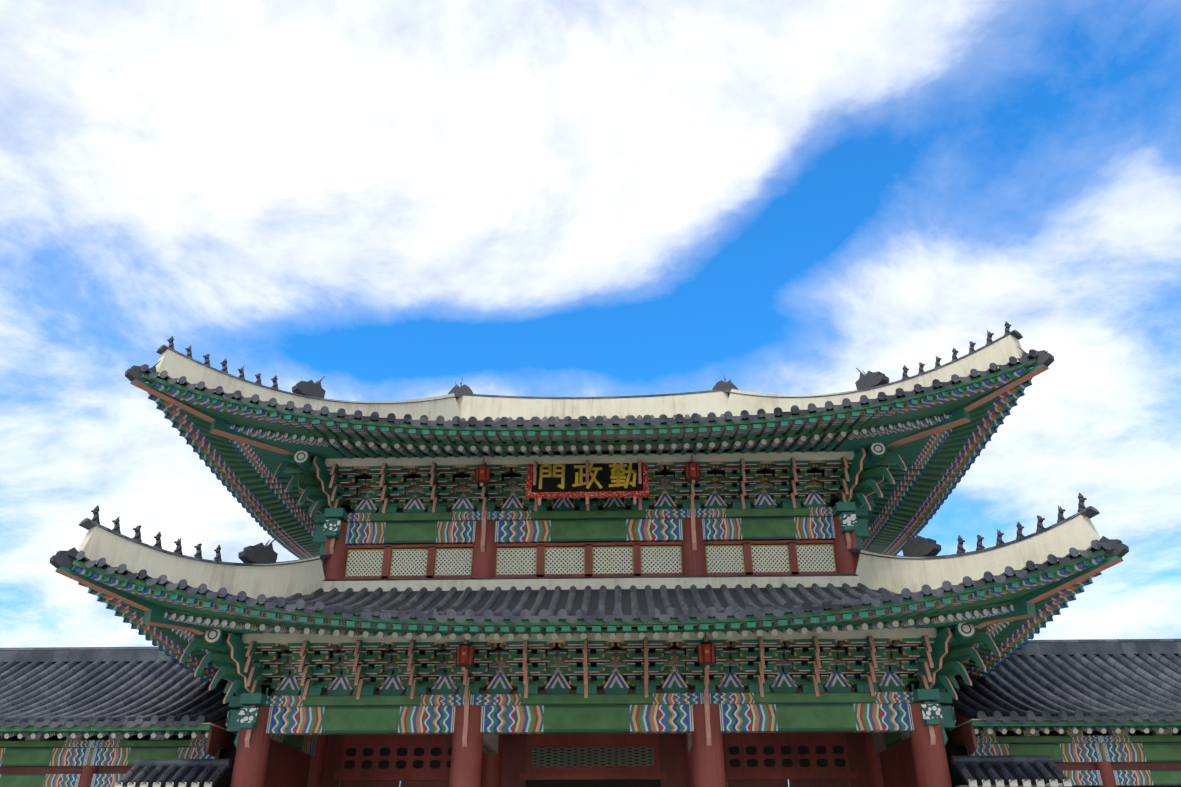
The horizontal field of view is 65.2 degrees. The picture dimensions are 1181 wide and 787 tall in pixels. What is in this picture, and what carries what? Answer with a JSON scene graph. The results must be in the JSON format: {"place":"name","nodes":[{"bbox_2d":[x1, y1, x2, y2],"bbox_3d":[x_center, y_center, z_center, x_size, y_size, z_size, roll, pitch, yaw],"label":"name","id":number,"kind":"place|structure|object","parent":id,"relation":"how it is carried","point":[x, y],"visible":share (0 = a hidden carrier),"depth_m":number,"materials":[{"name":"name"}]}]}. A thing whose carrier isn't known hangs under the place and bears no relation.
{"place":"outdoors","nodes":[
{"label":"outdoors","id":0,"kind":"place"},
{"bbox_2d":[273,456,341,516],"bbox_3d":[-7.094,2.432,23.266,1.926,1.370,1.193,24,-36,-37],"label":"roof bracket","id":1,"kind":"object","parent":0,"point":[315,494],"visible":0.88,"depth_m":23.22,"materials":[{"name":"green wood"}]},
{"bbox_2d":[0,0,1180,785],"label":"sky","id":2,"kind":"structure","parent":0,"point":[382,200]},
{"label":"ground","id":3,"kind":"structure","parent":0,"visible":0},
{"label":"platform","id":4,"kind":"structure","parent":3,"relation":"on","visible":0},
{"bbox_2d":[0,646,236,786],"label":"corridor","id":5,"kind":"object","parent":4,"relation":"on","point":[89,716],"visible":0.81,"depth_m":21.15,"materials":[{"name":"tile"}]},
{"bbox_2d":[114,759,231,786],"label":"roof wall","id":6,"kind":"structure","parent":4,"relation":"on","point":[179,773],"depth_m":19.73,"materials":[{"name":"tile"}]},
{"bbox_2d":[226,642,955,786],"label":"storey","id":7,"kind":"object","parent":4,"relation":"on","point":[632,738],"visible":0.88,"depth_m":20.37,"materials":[{"name":"green wood"}]},
{"bbox_2d":[179,633,266,703],"bbox_3d":[-8.075,6.093,20.286,1.926,1.370,1.193,24,-36,-37],"label":"bracket set","id":8,"kind":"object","parent":7,"relation":"attached to","point":[231,666],"visible":0.85,"depth_m":20.22,"materials":[{"name":"green wood"}]},
{"bbox_2d":[214,663,273,747],"bbox_3d":[-7.832,6.734,20.708,1.440,2.392,1.230,-1,-28,2],"label":"bracket set","id":9,"kind":"object","parent":7,"relation":"attached to","point":[265,688],"visible":0.15,"depth_m":20.51,"materials":[{"name":"green wood"}]},
{"bbox_2d":[243,641,290,747],"bbox_3d":[-7.387,6.512,20.288,1.230,2.392,1.440,-1,-28,2],"label":"bracket set","id":10,"kind":"object","parent":7,"relation":"attached to","point":[265,654],"visible":0.6,"depth_m":20.49,"materials":[{"name":"green wood"}]},
{"bbox_2d":[274,652,300,695],"bbox_3d":[-6.786,6.343,20.842,0.600,0.970,0.040,-1,-28,2],"label":"wall panel","id":11,"kind":"object","parent":7,"relation":"attached to","point":[287,687],"visible":0.58,"depth_m":20.73,"materials":[{"name":"paint"}]},
{"bbox_2d":[284,640,342,698],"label":"bracket set","id":12,"kind":"object","parent":7,"relation":"attached to","point":[315,658],"visible":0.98,"depth_m":20.50,"materials":[{"name":"green wood"}]},
{"bbox_2d":[327,652,353,694],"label":"wall panel","id":13,"kind":"object","parent":7,"relation":"attached to","point":[339,686],"visible":0.6,"depth_m":20.70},
{"bbox_2d":[336,640,394,698],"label":"bracket set","id":14,"kind":"object","parent":7,"relation":"attached to","point":[363,652],"visible":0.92,"depth_m":20.46,"materials":[{"name":"green wood"}]},
{"bbox_2d":[378,652,404,694],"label":"wall panel","id":15,"kind":"object","parent":7,"relation":"attached to","point":[391,686],"visible":0.58,"depth_m":20.66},
{"bbox_2d":[390,639,445,698],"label":"bracket set","id":16,"kind":"object","parent":7,"relation":"attached to","point":[417,658],"visible":0.9,"depth_m":20.46,"materials":[{"name":"green wood"}]},
{"bbox_2d":[431,651,457,694],"bbox_3d":[-3.263,6.287,20.738,0.600,0.970,0.040,-1,-28,2],"label":"wall panel","id":17,"kind":"object","parent":7,"relation":"attached to","point":[443,686],"visible":0.6,"depth_m":20.63,"materials":[{"name":"paint"}]},
{"bbox_2d":[441,639,498,746],"bbox_3d":[-2.690,6.438,20.150,1.230,2.392,1.440,-1,-28,2],"label":"bracket set","id":18,"kind":"object","parent":7,"relation":"attached to","point":[468,686],"visible":0.58,"depth_m":20.42,"materials":[{"name":"green wood"}]},
{"bbox_2d":[486,651,512,693],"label":"wall panel","id":19,"kind":"object","parent":7,"relation":"attached to","point":[499,684],"visible":0.62,"depth_m":20.62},
{"bbox_2d":[500,639,555,697],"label":"bracket set","id":20,"kind":"object","parent":7,"relation":"attached to","point":[527,685],"visible":0.81,"depth_m":20.40,"materials":[{"name":"green wood"}]},
{"bbox_2d":[544,650,570,693],"bbox_3d":[-0.727,6.248,20.663,0.600,0.970,0.040,-1,-28,2],"label":"wall panel","id":21,"kind":"object","parent":7,"relation":"attached to","point":[557,683],"visible":0.62,"depth_m":20.59,"materials":[{"name":"paint"}]},
{"bbox_2d":[558,638,614,697],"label":"bracket set","id":22,"kind":"object","parent":7,"relation":"attached to","point":[586,686],"visible":0.94,"depth_m":20.37,"materials":[{"name":"green wood"}]},
{"bbox_2d":[55,549,1122,682],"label":"roof eaves","id":23,"kind":"object","parent":7,"relation":"on","point":[1011,615],"visible":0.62,"depth_m":18.97,"materials":[{"name":"green wood"}]},
{"bbox_2d":[57,540,1120,623],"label":"roof tiles","id":24,"kind":"object","parent":23,"relation":"on","point":[573,604],"visible":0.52,"depth_m":19.93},
{"bbox_2d":[50,493,1128,598],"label":"ridges","id":25,"kind":"object","parent":24,"relation":"on","point":[915,568],"visible":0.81,"depth_m":20.77,"materials":[{"name":"paint"}]},
{"bbox_2d":[312,451,869,619],"bbox_3d":[0.063,5.163,25.970,14.360,3.958,8.110,-1,-28,2],"label":"storey","id":26,"kind":"object","parent":24,"relation":"on","point":[600,541],"visible":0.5,"depth_m":22.98,"materials":[{"name":"green wood"}]},
{"bbox_2d":[299,484,351,554],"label":"bracket set","id":27,"kind":"object","parent":26,"relation":"attached to","point":[345,507],"visible":0.12,"depth_m":23.49,"materials":[{"name":"wood"}]},
{"bbox_2d":[327,457,366,553],"bbox_3d":[-6.406,2.851,23.268,1.230,2.392,1.440,-1,-28,2],"label":"bracket set","id":28,"kind":"object","parent":26,"relation":"attached to","point":[338,473],"visible":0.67,"depth_m":23.50,"materials":[{"name":"green wood"}]},
{"bbox_2d":[354,486,376,512],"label":"wall panel","id":29,"kind":"object","parent":26,"relation":"attached to","point":[366,505],"visible":0.54,"depth_m":23.73,"materials":[{"name":"paint"}]},
{"bbox_2d":[364,457,414,512],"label":"bracket set","id":30,"kind":"object","parent":26,"relation":"attached to","point":[388,482],"visible":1,"depth_m":23.52,"materials":[{"name":"green wood"}]},
{"bbox_2d":[402,479,425,511],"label":"wall panel","id":31,"kind":"object","parent":26,"relation":"attached to","point":[415,504],"visible":0.56,"depth_m":23.70,"materials":[{"name":"paint"}]},
{"bbox_2d":[413,456,462,511],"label":"bracket set","id":32,"kind":"object","parent":26,"relation":"attached to","point":[436,482],"visible":0.96,"depth_m":23.49,"materials":[{"name":"green wood"}]},
{"bbox_2d":[451,478,473,511],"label":"wall panel","id":33,"kind":"object","parent":26,"relation":"attached to","point":[463,504],"visible":0.56,"depth_m":23.66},
{"bbox_2d":[462,455,510,551],"bbox_3d":[-2.658,2.792,23.157,1.230,2.392,1.440,-1,-28,2],"label":"bracket set","id":34,"kind":"object","parent":26,"relation":"attached to","point":[486,494],"visible":0.71,"depth_m":23.46,"materials":[{"name":"green wood"}]},
{"bbox_2d":[501,478,523,510],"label":"wall panel","id":35,"kind":"object","parent":26,"relation":"attached to","point":[512,503],"visible":0.48,"depth_m":23.64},
{"bbox_2d":[513,455,553,510],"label":"bracket set","id":36,"kind":"object","parent":26,"relation":"attached to","point":[521,469],"visible":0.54,"depth_m":23.36,"materials":[{"name":"green wood"}]},
{"bbox_2d":[551,498,574,510],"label":"wall panel","id":37,"kind":"object","parent":26,"relation":"attached to","point":[563,504],"visible":0.4,"depth_m":23.55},
{"bbox_2d":[456,454,715,668],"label":"hanging lanterns","id":38,"kind":"object","parent":26,"relation":"hanging from","point":[467,660],"visible":0.88,"depth_m":19.89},
{"bbox_2d":[525,454,648,505],"bbox_3d":[-0.076,2.129,22.853,3.010,1.504,0.468,-1,-28,2],"label":"plaque","id":39,"kind":"object","parent":26,"relation":"attached to","point":[614,480],"visible":0.81,"depth_m":22.77,"materials":[{"name":"black wood"}]},
{"bbox_2d":[130,358,1048,563],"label":"roof eaves","id":40,"kind":"object","parent":26,"relation":"on","point":[937,440],"visible":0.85,"depth_m":22.44,"materials":[{"name":"green wood"}]},
{"bbox_2d":[141,349,1047,457],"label":"roof tiles","id":41,"kind":"object","parent":40,"relation":"on","point":[558,422],"visible":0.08,"depth_m":20.98,"materials":[{"name":"grey tile"}]},
{"bbox_2d":[125,321,1053,455],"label":"ridges","id":42,"kind":"object","parent":41,"relation":"on","point":[718,399],"visible":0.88,"depth_m":25.88,"materials":[{"name":"paint"}]},
{"bbox_2d":[573,454,607,510],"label":"bracket set","id":43,"kind":"object","parent":26,"relation":"attached to","point":[582,505],"visible":0.31,"depth_m":23.30,"materials":[{"name":"green wood"}]},
{"bbox_2d":[603,498,625,509],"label":"wall panel","id":44,"kind":"object","parent":26,"relation":"attached to","point":[613,504],"visible":0.42,"depth_m":23.51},
{"bbox_2d":[619,453,663,509],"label":"bracket set","id":45,"kind":"object","parent":26,"relation":"attached to","point":[654,492],"visible":0.42,"depth_m":23.32,"materials":[{"name":"green wood"}]},
{"bbox_2d":[654,476,676,508],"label":"wall panel","id":46,"kind":"object","parent":26,"relation":"attached to","point":[665,501],"visible":0.58,"depth_m":23.53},
{"bbox_2d":[666,452,714,549],"bbox_3d":[2.539,2.711,23.004,1.230,2.392,1.440,-1,-28,2],"label":"bracket set","id":47,"kind":"object","parent":26,"relation":"attached to","point":[690,491],"visible":0.73,"depth_m":23.31,"materials":[{"name":"green wood"}]},
{"bbox_2d":[704,475,727,508],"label":"wall panel","id":48,"kind":"object","parent":26,"relation":"attached to","point":[715,501],"visible":0.52,"depth_m":23.47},
{"bbox_2d":[715,452,764,508],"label":"bracket set","id":49,"kind":"object","parent":26,"relation":"attached to","point":[740,478],"visible":0.9,"depth_m":23.27,"materials":[{"name":"green wood"}]},
{"bbox_2d":[753,475,776,507],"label":"wall panel","id":50,"kind":"object","parent":26,"relation":"attached to","point":[764,500],"visible":0.58,"depth_m":23.44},
{"bbox_2d":[764,451,814,507],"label":"bracket set","id":51,"kind":"object","parent":26,"relation":"attached to","point":[790,477],"visible":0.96,"depth_m":23.23,"materials":[{"name":"green wood"}]},
{"bbox_2d":[803,474,826,507],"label":"wall panel","id":52,"kind":"object","parent":26,"relation":"attached to","point":[813,499],"visible":0.6,"depth_m":23.40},
{"bbox_2d":[814,457,852,548],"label":"bracket set","id":53,"kind":"object","parent":26,"relation":"attached to","point":[840,467],"visible":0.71,"depth_m":23.13,"materials":[{"name":"green wood"}]},
{"bbox_2d":[829,471,883,549],"bbox_3d":[6.762,2.860,23.285,1.440,2.392,1.230,-1,-28,2],"label":"bracket","id":54,"kind":"object","parent":26,"relation":"attached to","point":[869,500],"visible":0.08,"depth_m":23.13,"materials":[{"name":"green wood"}]},
{"bbox_2d":[838,448,906,510],"bbox_3d":[6.960,2.212,22.850,1.193,1.370,1.926,24,-36,-37],"label":"bracket","id":55,"kind":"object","parent":26,"relation":"attached to","point":[860,492],"visible":0.88,"depth_m":22.83,"materials":[{"name":"green wood"}]},
{"bbox_2d":[603,650,629,693],"bbox_3d":[0.573,6.227,20.625,0.600,0.970,0.040,-1,-28,2],"label":"wall panel","id":56,"kind":"object","parent":7,"relation":"attached to","point":[616,683],"visible":0.69,"depth_m":20.55,"materials":[{"name":"paint"}]},
{"bbox_2d":[617,638,672,696],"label":"bracket set","id":57,"kind":"object","parent":7,"relation":"attached to","point":[645,685],"visible":0.83,"depth_m":20.33,"materials":[{"name":"green wood"}]},
{"bbox_2d":[662,649,688,692],"bbox_3d":[1.872,6.207,20.587,0.600,0.970,0.040,-1,-28,2],"label":"wall panel","id":58,"kind":"object","parent":7,"relation":"attached to","point":[674,682],"visible":0.6,"depth_m":20.51,"materials":[{"name":"paint"}]},
{"bbox_2d":[676,637,730,745],"bbox_3d":[2.507,6.357,19.996,1.230,2.392,1.440,-1,-28,2],"label":"bracket set","id":59,"kind":"object","parent":7,"relation":"attached to","point":[705,685],"visible":0.69,"depth_m":20.28,"materials":[{"name":"green wood"}]},
{"bbox_2d":[718,649,744,692],"bbox_3d":[3.109,6.188,20.550,0.600,0.970,0.040,-1,-28,2],"label":"wall panel","id":60,"kind":"object","parent":7,"relation":"attached to","point":[731,684],"visible":0.62,"depth_m":20.44,"materials":[{"name":"paint"}]},
{"bbox_2d":[729,637,784,696],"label":"bracket set","id":61,"kind":"object","parent":7,"relation":"attached to","point":[758,656],"visible":0.85,"depth_m":20.24,"materials":[{"name":"green wood"}]},
{"bbox_2d":[771,649,797,692],"bbox_3d":[4.283,6.169,20.515,0.600,0.970,0.040,-1,-28,2],"label":"wall panel","id":62,"kind":"object","parent":7,"relation":"attached to","point":[784,683],"visible":0.65,"depth_m":20.41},
{"bbox_2d":[782,636,839,695],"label":"bracket set","id":63,"kind":"object","parent":7,"relation":"attached to","point":[815,683],"visible":0.81,"depth_m":20.21,"materials":[{"name":"green wood"}]},
{"bbox_2d":[825,648,851,691],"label":"wall panel","id":64,"kind":"object","parent":7,"relation":"attached to","point":[837,683],"visible":0.58,"depth_m":20.38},
{"bbox_2d":[835,636,892,695],"bbox_3d":[6.030,5.878,20.116,1.230,1.434,1.440,-1,-28,2],"label":"bracket","id":65,"kind":"object","parent":7,"relation":"attached to","point":[867,652],"visible":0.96,"depth_m":20.14,"materials":[{"name":"green wood"}]},
{"bbox_2d":[878,648,905,691],"bbox_3d":[6.632,6.132,20.446,0.600,0.970,0.040,-1,-28,2],"label":"panel","id":66,"kind":"object","parent":7,"relation":"attached to","point":[892,682],"visible":0.58,"depth_m":20.33,"materials":[{"name":"paint"}]},
{"bbox_2d":[889,635,935,744],"bbox_3d":[7.204,6.283,19.857,1.230,2.392,1.440,-1,-28,2],"label":"bracket","id":67,"kind":"object","parent":7,"relation":"attached to","point":[914,649],"visible":0.62,"depth_m":20.08,"materials":[{"name":"green wood"}]},
{"bbox_2d":[905,647,968,744],"bbox_3d":[7.679,6.491,20.250,1.440,2.392,1.230,-1,-28,2],"label":"bracket","id":68,"kind":"object","parent":7,"relation":"attached to","point":[914,685],"visible":0.08,"depth_m":20.09,"materials":[{"name":"green wood"}]},
{"bbox_2d":[915,627,1000,699],"bbox_3d":[7.878,5.843,19.815,1.193,1.370,1.926,24,-36,-37],"label":"bracket","id":69,"kind":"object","parent":7,"relation":"attached to","point":[947,663],"visible":0.88,"depth_m":19.77,"materials":[{"name":"green wood"}]},
{"bbox_2d":[950,755,1071,786],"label":"roof wall","id":70,"kind":"structure","parent":4,"relation":"on","point":[1011,771],"depth_m":19.18,"materials":[{"name":"tile"}]},
{"bbox_2d":[944,639,1180,786],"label":"corridor","id":71,"kind":"object","parent":4,"relation":"on","point":[1094,712],"visible":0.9,"depth_m":20.54,"materials":[{"name":"tile"}]}
]}

